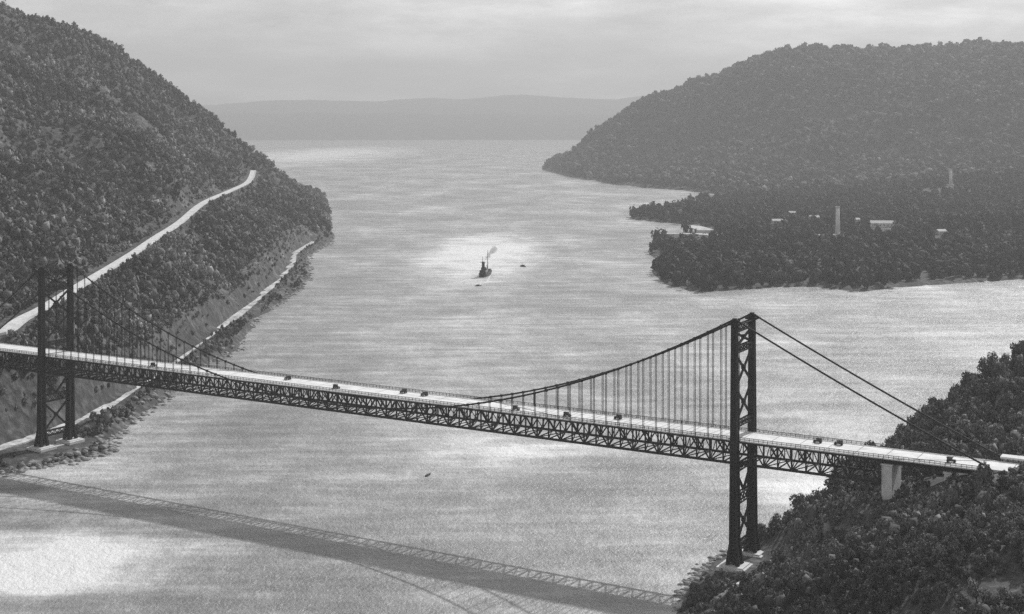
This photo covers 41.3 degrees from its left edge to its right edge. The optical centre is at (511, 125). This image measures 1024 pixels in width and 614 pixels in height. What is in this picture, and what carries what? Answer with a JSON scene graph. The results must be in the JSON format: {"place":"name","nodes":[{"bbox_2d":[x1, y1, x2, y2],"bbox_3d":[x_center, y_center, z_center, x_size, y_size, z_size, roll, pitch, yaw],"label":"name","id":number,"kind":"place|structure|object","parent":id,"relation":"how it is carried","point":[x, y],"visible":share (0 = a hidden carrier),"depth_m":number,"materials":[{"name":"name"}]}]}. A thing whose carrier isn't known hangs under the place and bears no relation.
{"place":"outdoors","nodes":[
{"label":"outdoors","id":0,"kind":"place"},
{"bbox_2d":[0,170,254,332],"bbox_3d":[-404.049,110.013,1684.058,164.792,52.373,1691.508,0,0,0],"label":"road","id":1,"kind":"structure","parent":0,"point":[14,322],"depth_m":1265.02,"materials":[{"name":"grey asphalt"}]},
{"bbox_2d":[0,8,334,469],"bbox_3d":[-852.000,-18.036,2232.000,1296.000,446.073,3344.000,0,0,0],"label":"mountain","id":2,"kind":"structure","parent":0,"point":[20,422],"depth_m":1355.74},
{"bbox_2d":[0,170,255,335],"bbox_3d":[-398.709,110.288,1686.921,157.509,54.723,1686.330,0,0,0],"label":"retaining wall","id":3,"kind":"structure","parent":2,"relation":"on","point":[17,327],"depth_m":1218.14,"materials":[{"name":"grey concrete"}]},
{"bbox_2d":[0,221,282,466],"bbox_3d":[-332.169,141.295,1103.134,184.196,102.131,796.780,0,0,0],"label":"undergrowth","id":4,"kind":"object","parent":2,"relation":"on","point":[209,345],"visible":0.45,"depth_m":1122.41,"materials":[{"name":"grey plant"}]},
{"bbox_2d":[0,241,314,450],"bbox_3d":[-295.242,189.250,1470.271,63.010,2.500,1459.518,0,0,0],"label":"railway bed","id":5,"kind":"object","parent":2,"relation":"on","point":[30,438],"visible":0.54,"depth_m":1109.88,"materials":[{"name":"grey gravel"}]},
{"bbox_2d":[0,0,332,456],"bbox_3d":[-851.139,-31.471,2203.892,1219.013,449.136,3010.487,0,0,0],"label":"forest","id":6,"kind":"object","parent":2,"relation":"on","point":[253,227],"visible":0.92,"depth_m":1747.08,"materials":[{"name":"grey plant"}]},
{"bbox_2d":[0,239,334,476],"bbox_3d":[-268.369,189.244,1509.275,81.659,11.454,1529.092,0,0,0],"label":"shore rocks","id":7,"kind":"object","parent":2,"relation":"on","point":[94,454],"visible":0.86,"depth_m":830.77,"materials":[{"name":"stone"}]},
{"bbox_2d":[201,94,646,139],"bbox_3d":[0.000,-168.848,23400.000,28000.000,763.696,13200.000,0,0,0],"label":"distant hills","id":8,"kind":"structure","parent":0,"point":[517,117],"depth_m":18705.10,"materials":[{"name":"plant"}]},
{"bbox_2d":[0,140,1023,613],"bbox_3d":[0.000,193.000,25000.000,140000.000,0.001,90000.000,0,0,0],"label":"river","id":9,"kind":"structure","parent":0,"point":[186,502],"depth_m":888.56,"materials":[{"name":"liquid"}]},
{"bbox_2d":[479,250,491,276],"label":"steamer","id":10,"kind":"object","parent":9,"relation":"on","point":[484,271],"visible":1,"depth_m":1730.05,"materials":[{"name":"paint"}]},
{"bbox_2d":[0,0,1023,104],"label":"sky","id":11,"kind":"structure","parent":0,"point":[215,52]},
{"bbox_2d":[689,225,712,230],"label":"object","id":12,"kind":"structure","parent":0,"point":[699,228],"depth_m":2519.69,"materials":[{"name":"white"}]},
{"bbox_2d":[542,49,1023,291],"bbox_3d":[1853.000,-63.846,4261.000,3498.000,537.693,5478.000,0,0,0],"label":"mountain","id":13,"kind":"structure","parent":0,"point":[912,147],"depth_m":4527.37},
{"bbox_2d":[542,37,1023,193],"bbox_3d":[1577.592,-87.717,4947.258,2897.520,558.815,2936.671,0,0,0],"label":"forest","id":14,"kind":"object","parent":13,"relation":"on","point":[721,173],"visible":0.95,"depth_m":4734.74,"materials":[{"name":"grey plant"}]},
{"bbox_2d":[629,168,1023,288],"bbox_3d":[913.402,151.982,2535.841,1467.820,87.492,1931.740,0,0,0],"label":"forest","id":15,"kind":"object","parent":13,"relation":"on","point":[743,219],"visible":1,"depth_m":2119.62,"materials":[{"name":"grey plant"}]},
{"bbox_2d":[833,206,839,236],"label":"chimney stack","id":16,"kind":"object","parent":13,"relation":"on","point":[837,226],"visible":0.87,"depth_m":2227.78,"materials":[{"name":"grey concrete"}]},
{"bbox_2d":[869,220,893,227],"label":"warehouse","id":17,"kind":"structure","parent":13,"relation":"on","point":[886,223],"depth_m":2356.10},
{"bbox_2d":[681,362,1023,613],"bbox_3d":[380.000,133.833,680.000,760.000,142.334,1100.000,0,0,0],"label":"hillside","id":18,"kind":"structure","parent":0,"point":[1008,579],"depth_m":468.47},
{"bbox_2d":[0,263,1023,571],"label":"suspension bridge","id":19,"kind":"structure","parent":18,"relation":"on","point":[752,439],"depth_m":631.23,"materials":[{"name":"paint"}]},
{"bbox_2d":[660,537,744,613],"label":"shore rocks","id":20,"kind":"object","parent":18,"relation":"on","point":[697,575],"visible":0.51,"depth_m":579.84,"materials":[{"name":"stone"}]},
{"bbox_2d":[789,493,807,516],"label":"tree","id":21,"kind":"object","parent":18,"relation":"on","point":[797,500],"visible":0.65,"depth_m":595.45,"materials":[{"name":"grey plant"}]},
{"bbox_2d":[816,595,828,608],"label":"tree","id":22,"kind":"object","parent":18,"relation":"on","point":[818,602],"visible":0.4,"depth_m":465.11,"materials":[{"name":"grey plant"}]},
{"bbox_2d":[823,468,845,490],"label":"tree","id":23,"kind":"object","parent":18,"relation":"on","point":[826,481],"visible":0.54,"depth_m":598.03,"materials":[{"name":"grey plant"}]},
{"bbox_2d":[827,474,844,493],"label":"tree","id":24,"kind":"object","parent":18,"relation":"on","point":[834,484],"visible":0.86,"depth_m":593.28,"materials":[{"name":"grey plant"}]},
{"bbox_2d":[834,530,844,541],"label":"tree","id":25,"kind":"object","parent":18,"relation":"on","point":[839,535],"visible":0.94,"depth_m":532.08,"materials":[{"name":"grey plant"}]},
{"bbox_2d":[838,594,851,609],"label":"tree","id":26,"kind":"object","parent":18,"relation":"on","point":[843,600],"visible":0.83,"depth_m":456.29,"materials":[{"name":"grey plant"}]},
{"bbox_2d":[844,577,854,594],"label":"tree","id":27,"kind":"object","parent":18,"relation":"on","point":[848,582],"visible":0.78,"depth_m":464.79,"materials":[{"name":"grey plant"}]},
{"bbox_2d":[677,352,1023,613],"bbox_3d":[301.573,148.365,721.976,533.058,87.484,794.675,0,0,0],"label":"forest","id":28,"kind":"object","parent":18,"relation":"on","point":[868,549],"visible":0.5,"depth_m":510.11,"materials":[{"name":"grey plant"}]},
{"bbox_2d":[677,401,1023,613],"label":"undergrowth","id":29,"kind":"object","parent":18,"relation":"on","point":[921,486],"visible":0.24,"depth_m":527.82,"materials":[{"name":"black plant"}]},
{"bbox_2d":[853,569,864,586],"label":"tree","id":30,"kind":"object","parent":18,"relation":"on","point":[858,579],"visible":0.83,"depth_m":462.87,"materials":[{"name":"grey plant"}]},
{"bbox_2d":[857,584,870,609],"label":"tree","id":31,"kind":"object","parent":18,"relation":"on","point":[862,590],"visible":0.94,"depth_m":448.29,"materials":[{"name":"grey plant"}]},
{"bbox_2d":[861,517,870,530],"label":"tree","id":32,"kind":"object","parent":18,"relation":"on","point":[865,524],"visible":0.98,"depth_m":523.69,"materials":[{"name":"grey plant"}]},
{"bbox_2d":[862,601,875,613],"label":"tree","id":33,"kind":"object","parent":18,"relation":"on","point":[867,606],"visible":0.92,"depth_m":442.05,"materials":[{"name":"grey plant"}]},
{"bbox_2d":[866,588,876,604],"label":"tree","id":34,"kind":"object","parent":18,"relation":"on","point":[872,598],"visible":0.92,"depth_m":444.95,"materials":[{"name":"grey plant"}]},
{"bbox_2d":[873,558,881,571],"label":"tree","id":35,"kind":"object","parent":18,"relation":"on","point":[877,562],"visible":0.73,"depth_m":467.24,"materials":[{"name":"grey plant"}]},
{"bbox_2d":[882,547,894,560],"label":"tree","id":36,"kind":"object","parent":18,"relation":"on","point":[885,553],"visible":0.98,"depth_m":468.59,"materials":[{"name":"grey plant"}]},
{"bbox_2d":[884,575,897,587],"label":"tree","id":37,"kind":"object","parent":18,"relation":"on","point":[890,580],"visible":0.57,"depth_m":443.41,"materials":[{"name":"grey plant"}]},
{"bbox_2d":[888,583,900,602],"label":"tree","id":38,"kind":"object","parent":18,"relation":"on","point":[895,585],"visible":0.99,"depth_m":436.29,"materials":[{"name":"grey plant"}]},
{"bbox_2d":[893,559,903,575],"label":"tree","id":39,"kind":"object","parent":18,"relation":"on","point":[896,564],"visible":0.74,"depth_m":454.45,"materials":[{"name":"grey plant"}]},
{"bbox_2d":[895,425,913,447],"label":"tree","id":40,"kind":"object","parent":18,"relation":"on","point":[902,436],"visible":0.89,"depth_m":654.63,"materials":[{"name":"grey plant"}]},
{"bbox_2d":[899,557,913,575],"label":"tree","id":41,"kind":"object","parent":18,"relation":"on","point":[907,563],"visible":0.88,"depth_m":450.30,"materials":[{"name":"grey plant"}]},
{"bbox_2d":[898,568,915,582],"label":"tree","id":42,"kind":"object","parent":18,"relation":"on","point":[909,575],"visible":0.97,"depth_m":443.47,"materials":[{"name":"grey plant"}]},
{"bbox_2d":[903,466,914,476],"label":"tree","id":43,"kind":"object","parent":18,"relation":"on","point":[911,470],"visible":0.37,"depth_m":572.49,"materials":[{"name":"grey plant"}]},
{"bbox_2d":[906,414,918,428],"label":"tree","id":44,"kind":"object","parent":18,"relation":"on","point":[911,419],"visible":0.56,"depth_m":703.46,"materials":[{"name":"grey plant"}]},
{"bbox_2d":[909,441,925,451],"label":"tree","id":45,"kind":"object","parent":18,"relation":"on","point":[919,445],"visible":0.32,"depth_m":601.38,"materials":[{"name":"grey plant"}]},
{"bbox_2d":[911,430,925,441],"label":"tree","id":46,"kind":"object","parent":18,"relation":"on","point":[917,435],"visible":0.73,"depth_m":650.57,"materials":[{"name":"grey plant"}]},
{"bbox_2d":[915,538,930,556],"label":"tree","id":47,"kind":"object","parent":18,"relation":"on","point":[924,548],"visible":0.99,"depth_m":452.88,"materials":[{"name":"grey plant"}]},
{"bbox_2d":[918,575,928,587],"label":"tree","id":48,"kind":"object","parent":18,"relation":"on","point":[923,582],"visible":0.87,"depth_m":431.96,"materials":[{"name":"grey plant"}]},
{"bbox_2d":[916,404,931,422],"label":"tree","id":49,"kind":"object","parent":18,"relation":"on","point":[925,410],"visible":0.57,"depth_m":680.91,"materials":[{"name":"grey plant"}]},
{"bbox_2d":[918,584,935,607],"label":"tree","id":50,"kind":"object","parent":18,"relation":"on","point":[925,594],"visible":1,"depth_m":423.12,"materials":[{"name":"grey plant"}]},
{"bbox_2d":[921,441,936,452],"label":"tree","id":51,"kind":"object","parent":18,"relation":"on","point":[931,447],"visible":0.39,"depth_m":596.83,"materials":[{"name":"grey plant"}]},
{"bbox_2d":[922,415,936,429],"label":"tree","id":52,"kind":"object","parent":18,"relation":"on","point":[929,424],"visible":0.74,"depth_m":663.49,"materials":[{"name":"grey plant"}]},
{"bbox_2d":[930,405,940,416],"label":"tree","id":53,"kind":"object","parent":18,"relation":"on","point":[936,410],"visible":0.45,"depth_m":683.44,"materials":[{"name":"grey plant"}]},
{"bbox_2d":[930,546,948,564],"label":"tree","id":54,"kind":"object","parent":18,"relation":"on","point":[940,555],"visible":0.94,"depth_m":443.38,"materials":[{"name":"grey plant"}]},
{"bbox_2d":[933,560,945,583],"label":"tree","id":55,"kind":"object","parent":18,"relation":"on","point":[938,570],"visible":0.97,"depth_m":431.88,"materials":[{"name":"grey plant"}]},
{"bbox_2d":[933,413,945,428],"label":"tree","id":56,"kind":"object","parent":18,"relation":"on","point":[938,417],"visible":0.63,"depth_m":661.73,"materials":[{"name":"grey plant"}]},
{"bbox_2d":[934,427,948,439],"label":"tree","id":57,"kind":"object","parent":18,"relation":"on","point":[942,430],"visible":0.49,"depth_m":637.96,"materials":[{"name":"grey plant"}]},
{"bbox_2d":[935,398,948,411],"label":"tree","id":58,"kind":"object","parent":18,"relation":"on","point":[941,403],"visible":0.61,"depth_m":689.91,"materials":[{"name":"grey plant"}]},
{"bbox_2d":[936,580,948,604],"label":"tree","id":59,"kind":"object","parent":18,"relation":"on","point":[941,589],"visible":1,"depth_m":422.42,"materials":[{"name":"grey plant"}]},
{"bbox_2d":[938,572,951,584],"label":"tree","id":60,"kind":"object","parent":18,"relation":"on","point":[947,578],"visible":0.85,"depth_m":429.53,"materials":[{"name":"grey plant"}]},
{"bbox_2d":[936,437,956,455],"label":"tree","id":61,"kind":"object","parent":18,"relation":"on","point":[944,447],"visible":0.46,"depth_m":583.93,"materials":[{"name":"grey plant"}]},
{"bbox_2d":[941,521,953,535],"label":"tree","id":62,"kind":"object","parent":18,"relation":"on","point":[947,527],"visible":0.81,"depth_m":466.65,"materials":[{"name":"grey plant"}]},
{"bbox_2d":[944,531,953,544],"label":"tree","id":63,"kind":"object","parent":18,"relation":"on","point":[947,537],"visible":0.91,"depth_m":458.94,"materials":[{"name":"grey plant"}]},
{"bbox_2d":[945,391,959,404],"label":"tree","id":64,"kind":"object","parent":18,"relation":"on","point":[950,400],"visible":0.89,"depth_m":714.49,"materials":[{"name":"grey plant"}]},
{"bbox_2d":[949,587,960,599],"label":"tree","id":65,"kind":"object","parent":18,"relation":"on","point":[953,591],"visible":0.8,"depth_m":420.52,"materials":[{"name":"grey plant"}]},
{"bbox_2d":[945,426,966,442],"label":"tree","id":66,"kind":"object","parent":18,"relation":"on","point":[950,435],"visible":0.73,"depth_m":612.23,"materials":[{"name":"grey plant"}]},
{"bbox_2d":[950,538,961,555],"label":"tree","id":67,"kind":"object","parent":18,"relation":"on","point":[955,547],"visible":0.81,"depth_m":447.19,"materials":[{"name":"grey plant"}]},
{"bbox_2d":[948,414,963,429],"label":"tree","id":68,"kind":"object","parent":18,"relation":"on","point":[954,419],"visible":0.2,"depth_m":633.11,"materials":[{"name":"grey plant"}]},
{"bbox_2d":[950,383,963,399],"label":"tree","id":69,"kind":"object","parent":18,"relation":"on","point":[957,388],"visible":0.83,"depth_m":717.87,"materials":[{"name":"grey plant"}]},
{"bbox_2d":[955,550,966,566],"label":"tree","id":70,"kind":"object","parent":18,"relation":"on","point":[960,560],"visible":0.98,"depth_m":438.93,"materials":[{"name":"grey plant"}]},
{"bbox_2d":[954,591,970,610],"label":"tree","id":71,"kind":"object","parent":18,"relation":"on","point":[960,601],"visible":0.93,"depth_m":411.90,"materials":[{"name":"grey plant"}]},
{"bbox_2d":[955,518,972,543],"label":"tree","id":72,"kind":"object","parent":18,"relation":"on","point":[961,527],"visible":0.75,"depth_m":455.37,"materials":[{"name":"grey plant"}]},
{"bbox_2d":[955,419,974,442],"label":"tree","id":73,"kind":"object","parent":18,"relation":"on","point":[967,427],"visible":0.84,"depth_m":615.19,"materials":[{"name":"grey plant"}]},
{"bbox_2d":[960,370,972,388],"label":"tree","id":74,"kind":"object","parent":18,"relation":"on","point":[966,373],"visible":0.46,"depth_m":733.27,"materials":[{"name":"grey plant"}]},
{"bbox_2d":[962,528,977,552],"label":"tree","id":75,"kind":"object","parent":18,"relation":"on","point":[968,537],"visible":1,"depth_m":448.33,"materials":[{"name":"grey plant"}]},
{"bbox_2d":[965,373,980,395],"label":"tree","id":76,"kind":"object","parent":18,"relation":"on","point":[975,382],"visible":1,"depth_m":712.52,"materials":[{"name":"grey plant"}]},
{"bbox_2d":[966,508,981,525],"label":"tree","id":77,"kind":"object","parent":18,"relation":"on","point":[975,519],"visible":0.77,"depth_m":463.31,"materials":[{"name":"grey plant"}]},
{"bbox_2d":[967,504,983,521],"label":"tree","id":78,"kind":"object","parent":18,"relation":"on","point":[978,509],"visible":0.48,"depth_m":467.37,"materials":[{"name":"grey plant"}]},
{"bbox_2d":[967,579,984,602],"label":"tree","id":79,"kind":"object","parent":18,"relation":"on","point":[973,589],"visible":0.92,"depth_m":417.12,"materials":[{"name":"grey plant"}]},
{"bbox_2d":[971,423,980,439],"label":"tree","id":80,"kind":"object","parent":18,"relation":"on","point":[975,433],"visible":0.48,"depth_m":621.09,"materials":[{"name":"grey plant"}]},
{"bbox_2d":[973,409,985,422],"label":"tree","id":81,"kind":"object","parent":18,"relation":"on","point":[981,415],"visible":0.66,"depth_m":644.03,"materials":[{"name":"grey plant"}]},
{"bbox_2d":[974,418,986,437],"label":"tree","id":82,"kind":"object","parent":18,"relation":"on","point":[980,424],"visible":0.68,"depth_m":622.32,"materials":[{"name":"grey plant"}]},
{"bbox_2d":[973,554,988,574],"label":"tree","id":83,"kind":"object","parent":18,"relation":"on","point":[981,561],"visible":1,"depth_m":432.30,"materials":[{"name":"grey plant"}]},
{"bbox_2d":[977,531,989,545],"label":"tree","id":84,"kind":"object","parent":18,"relation":"on","point":[981,539],"visible":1,"depth_m":448.78,"materials":[{"name":"grey plant"}]},
{"bbox_2d":[976,356,991,377],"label":"tree","id":85,"kind":"object","parent":18,"relation":"on","point":[983,364],"visible":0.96,"depth_m":740.02,"materials":[{"name":"grey plant"}]},
{"bbox_2d":[978,427,992,445],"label":"tree","id":86,"kind":"object","parent":18,"relation":"on","point":[985,435],"visible":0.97,"depth_m":593.91,"materials":[{"name":"grey plant"}]},
{"bbox_2d":[979,589,991,608],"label":"tree","id":87,"kind":"object","parent":18,"relation":"on","point":[985,594],"visible":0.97,"depth_m":409.54,"materials":[{"name":"grey plant"}]},
{"bbox_2d":[982,407,998,426],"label":"tree","id":88,"kind":"object","parent":18,"relation":"on","point":[991,415],"visible":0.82,"depth_m":635.29,"materials":[{"name":"grey plant"}]},
{"bbox_2d":[984,381,1001,405],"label":"tree","id":89,"kind":"object","parent":18,"relation":"on","point":[995,393],"visible":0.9,"depth_m":679.96,"materials":[{"name":"grey plant"}]},
{"bbox_2d":[987,351,998,366],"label":"tree","id":90,"kind":"object","parent":18,"relation":"on","point":[992,357],"visible":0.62,"depth_m":748.78,"materials":[{"name":"grey plant"}]},
{"bbox_2d":[989,551,1000,569],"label":"tree","id":91,"kind":"object","parent":18,"relation":"on","point":[995,558],"visible":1,"depth_m":433.89,"materials":[{"name":"grey plant"}]},
{"bbox_2d":[990,540,999,551],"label":"tree","id":92,"kind":"object","parent":18,"relation":"on","point":[995,546],"visible":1,"depth_m":444.76,"materials":[{"name":"grey plant"}]},
{"bbox_2d":[990,595,1000,612],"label":"tree","id":93,"kind":"object","parent":18,"relation":"on","point":[996,599],"visible":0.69,"depth_m":406.37,"materials":[{"name":"grey plant"}]},
{"bbox_2d":[990,515,1001,529],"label":"tree","id":94,"kind":"object","parent":18,"relation":"on","point":[996,518],"visible":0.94,"depth_m":459.86,"materials":[{"name":"grey plant"}]},
{"bbox_2d":[991,521,1002,533],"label":"tree","id":95,"kind":"object","parent":18,"relation":"on","point":[995,525],"visible":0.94,"depth_m":457.55,"materials":[{"name":"grey plant"}]},
{"bbox_2d":[993,529,1002,539],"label":"tree","id":96,"kind":"object","parent":18,"relation":"on","point":[998,534],"visible":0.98,"depth_m":451.95,"materials":[{"name":"grey plant"}]},
{"bbox_2d":[997,586,1006,595],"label":"tree","id":97,"kind":"object","parent":18,"relation":"on","point":[1002,591],"visible":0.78,"depth_m":412.81,"materials":[{"name":"grey plant"}]},
{"bbox_2d":[1002,591,1015,606],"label":"tree","id":98,"kind":"object","parent":18,"relation":"on","point":[1007,596],"visible":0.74,"depth_m":402.87,"materials":[{"name":"grey plant"}]},
{"bbox_2d":[998,391,1020,411],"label":"tree","id":99,"kind":"object","parent":18,"relation":"on","point":[1009,403],"visible":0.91,"depth_m":655.12,"materials":[{"name":"grey plant"}]},
{"bbox_2d":[1004,519,1018,533],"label":"tree","id":100,"kind":"object","parent":18,"relation":"on","point":[1010,525],"visible":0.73,"depth_m":445.48,"materials":[{"name":"grey plant"}]},
{"bbox_2d":[1002,437,1023,455],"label":"tree","id":101,"kind":"object","parent":18,"relation":"on","point":[1010,446],"visible":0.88,"depth_m":563.00,"materials":[{"name":"grey plant"}]},
{"bbox_2d":[1005,530,1020,550],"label":"tree","id":102,"kind":"object","parent":18,"relation":"on","point":[1013,542],"visible":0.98,"depth_m":437.48,"materials":[{"name":"grey plant"}]},
{"bbox_2d":[1006,412,1021,430],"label":"tree","id":103,"kind":"object","parent":18,"relation":"on","point":[1014,421],"visible":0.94,"depth_m":621.06,"materials":[{"name":"grey plant"}]},
{"bbox_2d":[1008,502,1022,515],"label":"tree","id":104,"kind":"object","parent":18,"relation":"on","point":[1012,507],"visible":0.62,"depth_m":463.42,"materials":[{"name":"grey plant"}]},
{"bbox_2d":[1010,340,1022,355],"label":"tree","id":105,"kind":"object","parent":18,"relation":"on","point":[1015,347],"visible":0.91,"depth_m":745.80,"materials":[{"name":"grey plant"}]},
{"bbox_2d":[1010,593,1023,613],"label":"tree","id":106,"kind":"object","parent":18,"relation":"on","point":[1018,602],"visible":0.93,"depth_m":398.46,"materials":[{"name":"grey plant"}]},
{"bbox_2d":[1012,509,1023,524],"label":"tree","id":107,"kind":"object","parent":18,"relation":"on","point":[1019,511],"visible":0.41,"depth_m":456.69,"materials":[{"name":"grey plant"}]},
{"bbox_2d":[1015,514,1023,531],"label":"tree","id":108,"kind":"object","parent":18,"relation":"on","point":[1019,519],"visible":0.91,"depth_m":451.15,"materials":[{"name":"grey plant"}]},
{"bbox_2d":[1016,530,1023,549],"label":"tree","id":109,"kind":"object","parent":18,"relation":"on","point":[1021,536],"visible":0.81,"depth_m":437.07,"materials":[{"name":"grey plant"}]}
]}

